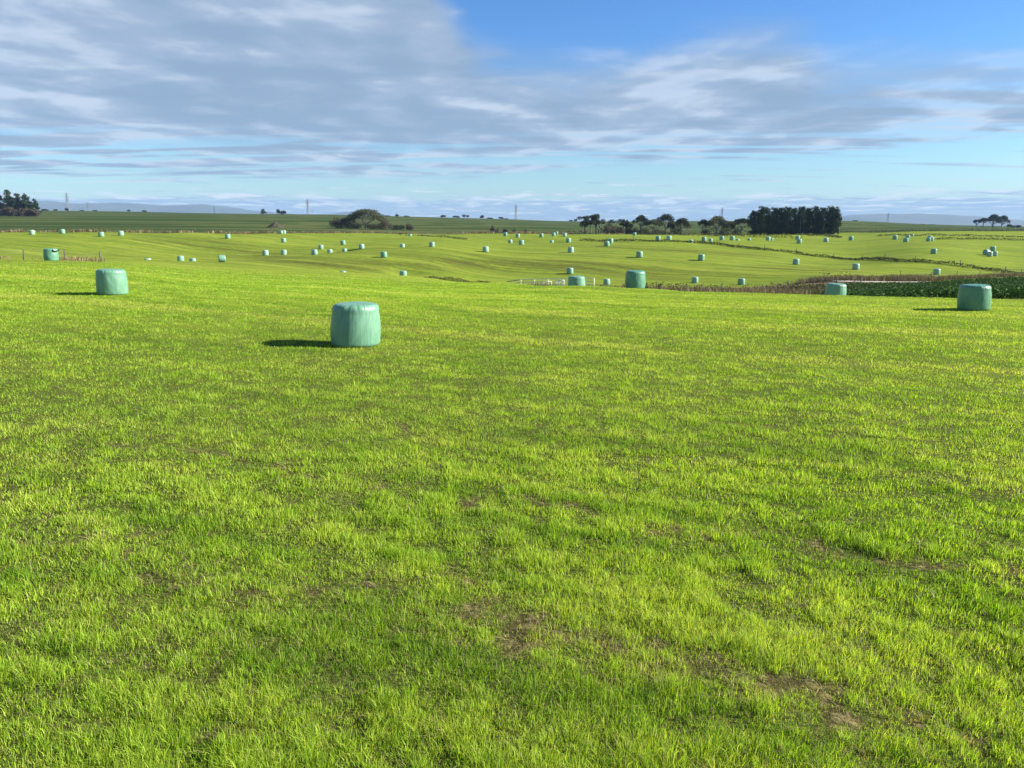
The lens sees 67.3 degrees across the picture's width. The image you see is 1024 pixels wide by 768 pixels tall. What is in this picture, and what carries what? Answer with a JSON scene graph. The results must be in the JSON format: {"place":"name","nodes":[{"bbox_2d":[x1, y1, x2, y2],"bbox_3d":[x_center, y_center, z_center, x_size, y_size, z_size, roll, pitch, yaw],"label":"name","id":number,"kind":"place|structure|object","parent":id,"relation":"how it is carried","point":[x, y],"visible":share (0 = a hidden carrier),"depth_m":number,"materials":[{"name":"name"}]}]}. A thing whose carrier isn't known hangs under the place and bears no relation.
{"place":"outdoors","nodes":[
{"label":"outdoors","id":0,"kind":"place"},
{"bbox_2d":[0,255,103,261],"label":"brown fence grass","id":1,"kind":"structure","parent":0,"point":[78,259],"depth_m":73.48,"materials":[{"name":"brown plant"}]},
{"bbox_2d":[36,201,384,215],"bbox_3d":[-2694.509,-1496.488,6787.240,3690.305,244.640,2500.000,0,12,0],"label":"hills","id":2,"kind":"structure","parent":0,"point":[132,207],"depth_m":6800.96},
{"bbox_2d":[0,228,575,234],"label":"grass field","id":3,"kind":"structure","parent":0,"point":[185,231],"depth_m":222.75,"materials":[{"name":"green plant"}]},
{"bbox_2d":[0,211,1023,767],"bbox_3d":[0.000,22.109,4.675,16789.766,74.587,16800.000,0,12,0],"label":"ground","id":4,"kind":"structure","parent":0,"point":[536,257],"depth_m":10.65,"materials":[{"name":"green plant"}]},
{"bbox_2d":[0,189,13,208],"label":"pine tree","id":5,"kind":"object","parent":4,"relation":"on","point":[7,198],"visible":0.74,"depth_m":485.11,"materials":[{"name":"green plant"}]},
{"bbox_2d":[0,206,13,215],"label":"scrub bush","id":6,"kind":"object","parent":4,"relation":"on","point":[6,211],"visible":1,"depth_m":480.89,"materials":[{"name":"brown plant"}]},
{"bbox_2d":[10,193,24,209],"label":"pine tree","id":7,"kind":"object","parent":4,"relation":"on","point":[15,204],"visible":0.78,"depth_m":485.31,"materials":[{"name":"green plant"}]},
{"bbox_2d":[12,208,28,215],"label":"scrub bush","id":8,"kind":"object","parent":4,"relation":"on","point":[23,212],"visible":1,"depth_m":480.94,"materials":[{"name":"brown plant"}]},
{"bbox_2d":[18,193,32,210],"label":"pine tree","id":9,"kind":"object","parent":4,"relation":"on","point":[25,202],"visible":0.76,"depth_m":485.25,"materials":[{"name":"green plant"}]},
{"bbox_2d":[28,208,39,216],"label":"scrub bush","id":10,"kind":"object","parent":4,"relation":"on","point":[33,212],"visible":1,"depth_m":480.73,"materials":[{"name":"brown plant"}]},
{"bbox_2d":[30,198,41,213],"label":"pine tree","id":11,"kind":"object","parent":4,"relation":"on","point":[35,204],"visible":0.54,"depth_m":486.30,"materials":[{"name":"green plant"}]},
{"bbox_2d":[0,249,101,261],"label":"paddock fence","id":12,"kind":"object","parent":4,"relation":"on","point":[23,253],"visible":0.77,"depth_m":73.53,"materials":[{"name":"wood"}]},
{"bbox_2d":[43,248,59,260],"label":"silage bale","id":13,"kind":"object","parent":4,"relation":"on","point":[50,254],"visible":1,"depth_m":69.89,"materials":[{"name":"green plastic"}]},
{"bbox_2d":[95,268,128,294],"bbox_3d":[-16.750,-4.285,32.209,1.211,1.092,1.182,-4,12,-22],"label":"silage bale","id":14,"kind":"object","parent":4,"relation":"on","point":[111,281],"visible":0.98,"depth_m":31.75},
{"bbox_2d":[0,227,272,232],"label":"post and wire fence","id":15,"kind":"object","parent":4,"relation":"on","point":[118,229],"visible":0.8,"depth_m":211.05,"materials":[{"name":"brown wood"}]},
{"bbox_2d":[218,255,225,261],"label":"silage bale","id":16,"kind":"object","parent":4,"relation":"on","point":[221,258],"visible":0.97,"depth_m":126.76},
{"bbox_2d":[267,222,284,227],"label":"dirt heap","id":17,"kind":"object","parent":4,"relation":"on","point":[275,225],"visible":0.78,"depth_m":318.90,"materials":[{"name":"soil"}]},
{"bbox_2d":[311,249,317,254],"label":"silage bale","id":18,"kind":"object","parent":4,"relation":"on","point":[314,252],"visible":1,"depth_m":166.81},
{"bbox_2d":[329,216,346,227],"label":"scrub bush","id":19,"kind":"object","parent":4,"relation":"on","point":[334,222],"visible":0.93,"depth_m":318.71,"materials":[{"name":"green plant"}]},
{"bbox_2d":[344,220,363,228],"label":"scrub bush","id":20,"kind":"object","parent":4,"relation":"on","point":[354,225],"visible":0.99,"depth_m":314.70,"materials":[{"name":"green plant"}]},
{"bbox_2d":[330,301,380,347],"bbox_3d":[-4.131,-1.587,20.283,1.307,1.145,1.242,-6,13,-29],"label":"silage bale","id":21,"kind":"object","parent":4,"relation":"on","point":[355,324],"visible":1,"depth_m":19.78},
{"bbox_2d":[344,208,386,228],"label":"domed tree","id":22,"kind":"object","parent":4,"relation":"on","point":[372,214],"visible":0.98,"depth_m":319.28,"materials":[{"name":"green plant"}]},
{"bbox_2d":[363,222,381,228],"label":"scrub bush","id":23,"kind":"object","parent":4,"relation":"on","point":[375,225],"visible":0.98,"depth_m":312.93,"materials":[{"name":"green plant"}]},
{"bbox_2d":[381,251,386,257],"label":"silage bale","id":24,"kind":"object","parent":4,"relation":"on","point":[383,254],"visible":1,"depth_m":155.32},
{"bbox_2d":[377,220,392,229],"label":"scrub bush","id":25,"kind":"object","parent":4,"relation":"on","point":[384,223],"visible":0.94,"depth_m":314.71,"materials":[{"name":"green plant"}]},
{"bbox_2d":[392,225,404,229],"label":"scrub bush","id":26,"kind":"object","parent":4,"relation":"on","point":[396,227],"visible":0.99,"depth_m":316.53,"materials":[{"name":"green plant"}]},
{"bbox_2d":[399,271,406,275],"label":"silage bale","id":27,"kind":"object","parent":4,"relation":"on","point":[402,273],"visible":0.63,"depth_m":141.30},
{"bbox_2d":[396,232,466,238],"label":"hedge line","id":28,"kind":"object","parent":4,"relation":"on","point":[437,236],"visible":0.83,"depth_m":229.90,"materials":[{"name":"green plant"}]},
{"bbox_2d":[299,229,572,233],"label":"post and wire fence","id":29,"kind":"object","parent":4,"relation":"on","point":[441,231],"visible":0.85,"depth_m":265.65,"materials":[{"name":"brown wood"}]},
{"bbox_2d":[425,276,489,282],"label":"thistle row","id":30,"kind":"object","parent":4,"relation":"on","point":[461,280],"visible":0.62,"depth_m":88.14,"materials":[{"name":"green plant"}]},
{"bbox_2d":[0,310,1020,767],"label":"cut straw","id":31,"kind":"object","parent":4,"relation":"on","point":[560,624],"visible":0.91,"depth_m":4.97,"materials":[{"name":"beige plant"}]},
{"bbox_2d":[490,229,589,233],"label":"boundary hedge","id":32,"kind":"object","parent":4,"relation":"on","point":[546,232],"visible":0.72,"depth_m":284.20,"materials":[{"name":"green plant"}]},
{"bbox_2d":[521,278,594,285],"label":"rail fence","id":33,"kind":"object","parent":4,"relation":"on","point":[561,281],"visible":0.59,"depth_m":108.43,"materials":[{"name":"white paint"}]},
{"bbox_2d":[567,268,572,273],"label":"silage bale","id":34,"kind":"object","parent":4,"relation":"on","point":[569,270],"visible":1,"depth_m":149.36},
{"bbox_2d":[568,247,573,252],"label":"silage bale","id":35,"kind":"object","parent":4,"relation":"on","point":[570,249],"visible":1,"depth_m":176.66},
{"bbox_2d":[568,276,584,285],"bbox_3d":[4.836,-7.530,57.695,1.280,1.175,1.293,-9,15,-37],"label":"silage bale","id":36,"kind":"object","parent":4,"relation":"on","point":[576,280],"visible":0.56,"depth_m":57.15},
{"bbox_2d":[577,215,596,233],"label":"gum tree","id":37,"kind":"object","parent":4,"relation":"on","point":[585,222],"visible":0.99,"depth_m":292.69,"materials":[{"name":"green plant"}]},
{"bbox_2d":[589,214,605,233],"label":"gum tree","id":38,"kind":"object","parent":4,"relation":"on","point":[595,217],"visible":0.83,"depth_m":295.35,"materials":[{"name":"green plant"}]},
{"bbox_2d":[600,226,611,233],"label":"scrub bush","id":39,"kind":"object","parent":4,"relation":"on","point":[606,228],"visible":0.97,"depth_m":290.91,"materials":[{"name":"green plant"}]},
{"bbox_2d":[603,279,609,284],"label":"silage bale","id":40,"kind":"object","parent":4,"relation":"on","point":[605,281],"visible":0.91,"depth_m":134.78},
{"bbox_2d":[605,223,618,232],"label":"scrub bush","id":41,"kind":"object","parent":4,"relation":"on","point":[611,226],"visible":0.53,"depth_m":294.29,"materials":[{"name":"green plant"}]},
{"bbox_2d":[611,227,624,233],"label":"scrub bush","id":42,"kind":"object","parent":4,"relation":"on","point":[615,230],"visible":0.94,"depth_m":291.15,"materials":[{"name":"green plant"}]},
{"bbox_2d":[617,227,632,233],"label":"scrub bush","id":43,"kind":"object","parent":4,"relation":"on","point":[627,230],"visible":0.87,"depth_m":292.37,"materials":[{"name":"green plant"}]},
{"bbox_2d":[619,220,634,233],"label":"gum tree","id":44,"kind":"object","parent":4,"relation":"on","point":[624,223],"visible":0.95,"depth_m":295.55,"materials":[{"name":"green plant"}]},
{"bbox_2d":[629,228,641,233],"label":"scrub bush","id":45,"kind":"object","parent":4,"relation":"on","point":[635,230],"visible":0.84,"depth_m":290.77,"materials":[{"name":"green plant"}]},
{"bbox_2d":[625,270,645,288],"bbox_3d":[8.094,-6.861,50.478,1.350,1.186,1.311,-5,13,-17],"label":"silage bale","id":46,"kind":"object","parent":4,"relation":"on","point":[635,278],"visible":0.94,"depth_m":49.95},
{"bbox_2d":[636,251,642,257],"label":"silage bale","id":47,"kind":"object","parent":4,"relation":"on","point":[639,254],"visible":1,"depth_m":167.00},
{"bbox_2d":[635,215,648,229],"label":"flat topped tree","id":48,"kind":"object","parent":4,"relation":"on","point":[641,218],"visible":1,"depth_m":296.39,"materials":[{"name":"green plant"}]},
{"bbox_2d":[641,227,652,234],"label":"scrub bush","id":49,"kind":"object","parent":4,"relation":"on","point":[645,230],"visible":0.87,"depth_m":290.90,"materials":[{"name":"green plant"}]},
{"bbox_2d":[642,219,664,230],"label":"flat topped tree","id":50,"kind":"object","parent":4,"relation":"on","point":[654,222],"visible":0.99,"depth_m":294.13,"materials":[{"name":"green plant"}]},
{"bbox_2d":[651,229,666,234],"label":"scrub bush","id":51,"kind":"object","parent":4,"relation":"on","point":[655,231],"visible":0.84,"depth_m":290.78,"materials":[{"name":"green plant"}]},
{"bbox_2d":[656,213,674,231],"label":"flat topped tree","id":52,"kind":"object","parent":4,"relation":"on","point":[667,217],"visible":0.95,"depth_m":296.26,"materials":[{"name":"green plant"}]},
{"bbox_2d":[666,221,675,234],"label":"gum tree","id":53,"kind":"object","parent":4,"relation":"on","point":[671,224],"visible":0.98,"depth_m":292.12,"materials":[{"name":"green plant"}]},
{"bbox_2d":[670,226,681,234],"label":"scrub bush","id":54,"kind":"object","parent":4,"relation":"on","point":[676,230],"visible":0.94,"depth_m":291.03,"materials":[{"name":"green plant"}]},
{"bbox_2d":[674,218,692,233],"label":"domed tree","id":55,"kind":"object","parent":4,"relation":"on","point":[681,221],"visible":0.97,"depth_m":294.31,"materials":[{"name":"green plant"}]},
{"bbox_2d":[692,277,697,282],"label":"silage bale","id":56,"kind":"object","parent":4,"relation":"on","point":[694,279],"visible":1,"depth_m":139.52},
{"bbox_2d":[698,254,704,260],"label":"silage bale","id":57,"kind":"object","parent":4,"relation":"on","point":[701,257],"visible":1,"depth_m":164.24},
{"bbox_2d":[698,219,707,231],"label":"flat topped tree","id":58,"kind":"object","parent":4,"relation":"on","point":[703,221],"visible":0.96,"depth_m":296.14,"materials":[{"name":"green plant"}]},
{"bbox_2d":[701,227,715,234],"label":"scrub bush","id":59,"kind":"object","parent":4,"relation":"on","point":[706,231],"visible":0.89,"depth_m":290.88,"materials":[{"name":"green plant"}]},
{"bbox_2d":[704,215,727,234],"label":"domed tree","id":60,"kind":"object","parent":4,"relation":"on","point":[714,220],"visible":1,"depth_m":293.86,"materials":[{"name":"green plant"}]},
{"bbox_2d":[636,231,804,238],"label":"hedge line","id":61,"kind":"object","parent":4,"relation":"on","point":[688,234],"visible":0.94,"depth_m":263.95,"materials":[{"name":"green plant"}]},
{"bbox_2d":[718,228,729,234],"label":"scrub bush","id":62,"kind":"object","parent":4,"relation":"on","point":[722,232],"visible":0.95,"depth_m":290.62,"materials":[{"name":"green plant"}]},
{"bbox_2d":[721,222,735,234],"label":"domed tree","id":63,"kind":"object","parent":4,"relation":"on","point":[732,226],"visible":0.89,"depth_m":295.18,"materials":[{"name":"green plant"}]},
{"bbox_2d":[728,226,742,234],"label":"scrub bush","id":64,"kind":"object","parent":4,"relation":"on","point":[736,231],"visible":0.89,"depth_m":290.88,"materials":[{"name":"green plant"}]},
{"bbox_2d":[733,217,749,233],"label":"flat topped tree","id":65,"kind":"object","parent":4,"relation":"on","point":[740,221],"visible":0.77,"depth_m":303.46,"materials":[{"name":"green plant"}]},
{"bbox_2d":[738,278,744,284],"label":"silage bale","id":66,"kind":"object","parent":4,"relation":"on","point":[741,281],"visible":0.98,"depth_m":135.32},
{"bbox_2d":[599,280,899,290],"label":"gorse scrub","id":67,"kind":"object","parent":4,"relation":"on","point":[796,284],"visible":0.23,"depth_m":92.97,"materials":[{"name":"brown plant"}]},
{"bbox_2d":[747,210,759,233],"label":"conifer tree","id":68,"kind":"object","parent":4,"relation":"on","point":[753,225],"visible":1,"depth_m":294.33,"materials":[{"name":"green plant"}]},
{"bbox_2d":[652,282,870,291],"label":"brown rushes","id":69,"kind":"object","parent":4,"relation":"on","point":[774,289],"visible":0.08,"depth_m":94.95,"materials":[{"name":"brown plant"}]},
{"bbox_2d":[756,205,767,234],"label":"conifer tree","id":70,"kind":"object","parent":4,"relation":"on","point":[761,217],"visible":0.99,"depth_m":293.54,"materials":[{"name":"green plant"}]},
{"bbox_2d":[649,284,880,294],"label":"brown rushes","id":71,"kind":"object","parent":4,"relation":"on","point":[759,289],"visible":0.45,"depth_m":74.14,"materials":[{"name":"brown plant"}]},
{"bbox_2d":[763,206,774,234],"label":"conifer tree","id":72,"kind":"object","parent":4,"relation":"on","point":[769,223],"visible":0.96,"depth_m":294.43,"materials":[{"name":"green plant"}]},
{"bbox_2d":[766,207,780,234],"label":"conifer tree","id":73,"kind":"object","parent":4,"relation":"on","point":[775,211],"visible":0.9,"depth_m":294.95,"materials":[{"name":"green plant"}]},
{"bbox_2d":[775,207,786,234],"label":"conifer tree","id":74,"kind":"object","parent":4,"relation":"on","point":[781,215],"visible":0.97,"depth_m":294.60,"materials":[{"name":"green plant"}]},
{"bbox_2d":[780,206,794,234],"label":"conifer tree","id":75,"kind":"object","parent":4,"relation":"on","point":[789,213],"visible":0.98,"depth_m":294.02,"materials":[{"name":"green plant"}]},
{"bbox_2d":[580,236,1005,272],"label":"hedge fence","id":76,"kind":"object","parent":4,"relation":"on","point":[802,250],"visible":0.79,"depth_m":185.65,"materials":[{"name":"wood"}]},
{"bbox_2d":[788,207,801,233],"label":"conifer tree","id":77,"kind":"object","parent":4,"relation":"on","point":[795,209],"visible":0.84,"depth_m":295.14,"materials":[{"name":"green plant"}]},
{"bbox_2d":[793,206,808,234],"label":"conifer tree","id":78,"kind":"object","parent":4,"relation":"on","point":[802,211],"visible":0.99,"depth_m":294.37,"materials":[{"name":"green plant"}]},
{"bbox_2d":[580,238,1023,273],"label":"hedge line","id":79,"kind":"object","parent":4,"relation":"on","point":[869,258],"visible":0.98,"depth_m":185.82,"materials":[{"name":"green plant"}]},
{"bbox_2d":[803,207,814,233],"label":"conifer tree","id":80,"kind":"object","parent":4,"relation":"on","point":[810,216],"visible":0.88,"depth_m":295.69,"materials":[{"name":"green plant"}]},
{"bbox_2d":[762,276,861,286],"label":"valley fence","id":81,"kind":"object","parent":4,"relation":"on","point":[823,279],"visible":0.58,"depth_m":106.42,"materials":[{"name":"wood"}]},
{"bbox_2d":[809,206,821,233],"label":"conifer tree","id":82,"kind":"object","parent":4,"relation":"on","point":[816,216],"visible":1,"depth_m":294.54,"materials":[{"name":"green plant"}]},
{"bbox_2d":[815,207,828,234],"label":"conifer tree","id":83,"kind":"object","parent":4,"relation":"on","point":[821,223],"visible":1,"depth_m":293.77,"materials":[{"name":"green plant"}]},
{"bbox_2d":[807,234,841,237],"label":"hedge line","id":84,"kind":"object","parent":4,"relation":"on","point":[827,236],"visible":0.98,"depth_m":276.45,"materials":[{"name":"green plant"}]},
{"bbox_2d":[823,205,834,234],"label":"conifer tree","id":85,"kind":"object","parent":4,"relation":"on","point":[827,217],"visible":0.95,"depth_m":294.43,"materials":[{"name":"green plant"}]},
{"bbox_2d":[828,206,842,234],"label":"conifer tree","id":86,"kind":"object","parent":4,"relation":"on","point":[836,225],"visible":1,"depth_m":293.66,"materials":[{"name":"green plant"}]},
{"bbox_2d":[825,283,846,294],"bbox_3d":[19.694,-5.602,46.851,1.191,1.070,1.237,-7,14,-31],"label":"silage bale","id":87,"kind":"object","parent":4,"relation":"on","point":[835,288],"visible":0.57,"depth_m":46.34},
{"bbox_2d":[852,263,859,269],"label":"silage bale","id":88,"kind":"object","parent":4,"relation":"on","point":[855,266],"visible":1,"depth_m":153.35},
{"bbox_2d":[791,273,954,283],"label":"brown bank growth","id":89,"kind":"object","parent":4,"relation":"on","point":[899,277],"visible":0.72,"depth_m":120.00,"materials":[{"name":"brown plant"}]},
{"bbox_2d":[812,270,942,280],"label":"bank scrub","id":90,"kind":"object","parent":4,"relation":"on","point":[868,277],"visible":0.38,"depth_m":120.91,"materials":[{"name":"brown plant"}]},
{"bbox_2d":[787,276,1023,298],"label":"fodder crop","id":91,"kind":"object","parent":4,"relation":"on","point":[1011,287],"visible":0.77,"depth_m":80.09,"materials":[{"name":"green plant"}]},
{"bbox_2d":[846,228,1007,232],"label":"post and wire fence","id":92,"kind":"object","parent":4,"relation":"on","point":[958,229],"visible":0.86,"depth_m":285.57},
{"bbox_2d":[844,228,1022,232],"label":"field edge hedge","id":93,"kind":"object","parent":4,"relation":"on","point":[930,230],"visible":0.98,"depth_m":289.23,"materials":[{"name":"green plant"}]},
{"bbox_2d":[933,269,940,274],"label":"silage bale","id":94,"kind":"object","parent":4,"relation":"on","point":[936,271],"visible":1,"depth_m":148.38},
{"bbox_2d":[878,233,1023,237],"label":"hedge line","id":95,"kind":"object","parent":4,"relation":"on","point":[934,234],"visible":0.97,"depth_m":245.07,"materials":[{"name":"green plant"}]},
{"bbox_2d":[900,270,1021,275],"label":"bank fence","id":96,"kind":"object","parent":4,"relation":"on","point":[943,274],"visible":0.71,"depth_m":130.26,"materials":[{"name":"wood"}]},
{"bbox_2d":[957,284,991,310],"bbox_3d":[18.142,-3.413,30.195,1.162,1.016,1.168,4,12,26],"label":"silage bale","id":97,"kind":"object","parent":4,"relation":"on","point":[974,297],"visible":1,"depth_m":29.77},
{"bbox_2d":[930,272,1023,280],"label":"brown bank growth","id":98,"kind":"object","parent":4,"relation":"on","point":[989,275],"visible":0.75,"depth_m":128.87,"materials":[{"name":"brown plant"}]},
{"bbox_2d":[934,237,1023,239],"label":"hedge line","id":99,"kind":"object","parent":4,"relation":"on","point":[980,238],"visible":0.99,"depth_m":228.80,"materials":[{"name":"green plant"}]},
{"bbox_2d":[980,218,990,226],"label":"flat topped tree","id":100,"kind":"object","parent":4,"relation":"on","point":[985,220],"visible":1,"depth_m":634.57,"materials":[{"name":"green plant"}]},
{"bbox_2d":[984,214,1002,227],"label":"domed tree","id":101,"kind":"object","parent":4,"relation":"on","point":[993,218],"visible":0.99,"depth_m":634.11,"materials":[{"name":"green plant"}]},
{"bbox_2d":[996,215,1010,227],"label":"domed tree","id":102,"kind":"object","parent":4,"relation":"on","point":[1006,220],"visible":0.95,"depth_m":634.64,"materials":[{"name":"green plant"}]},
{"bbox_2d":[0,0,1023,220],"label":"sky","id":103,"kind":"structure","parent":0,"point":[553,110],"materials":[{"name":"blue"}]},
{"bbox_2d":[523,280,683,290],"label":"brown crest grass","id":104,"kind":"structure","parent":0,"point":[528,283],"depth_m":61.01,"materials":[{"name":"brown plant"}]},
{"bbox_2d":[593,232,740,234],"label":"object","id":105,"kind":"structure","parent":0,"point":[664,234],"depth_m":293.80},
{"bbox_2d":[841,281,931,282],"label":"track","id":106,"kind":"structure","parent":0,"point":[885,281],"depth_m":111.71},
{"bbox_2d":[841,213,1023,226],"bbox_3d":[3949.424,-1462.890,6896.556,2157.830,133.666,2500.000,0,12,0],"label":"hills","id":107,"kind":"structure","parent":0,"point":[935,219],"depth_m":6613.23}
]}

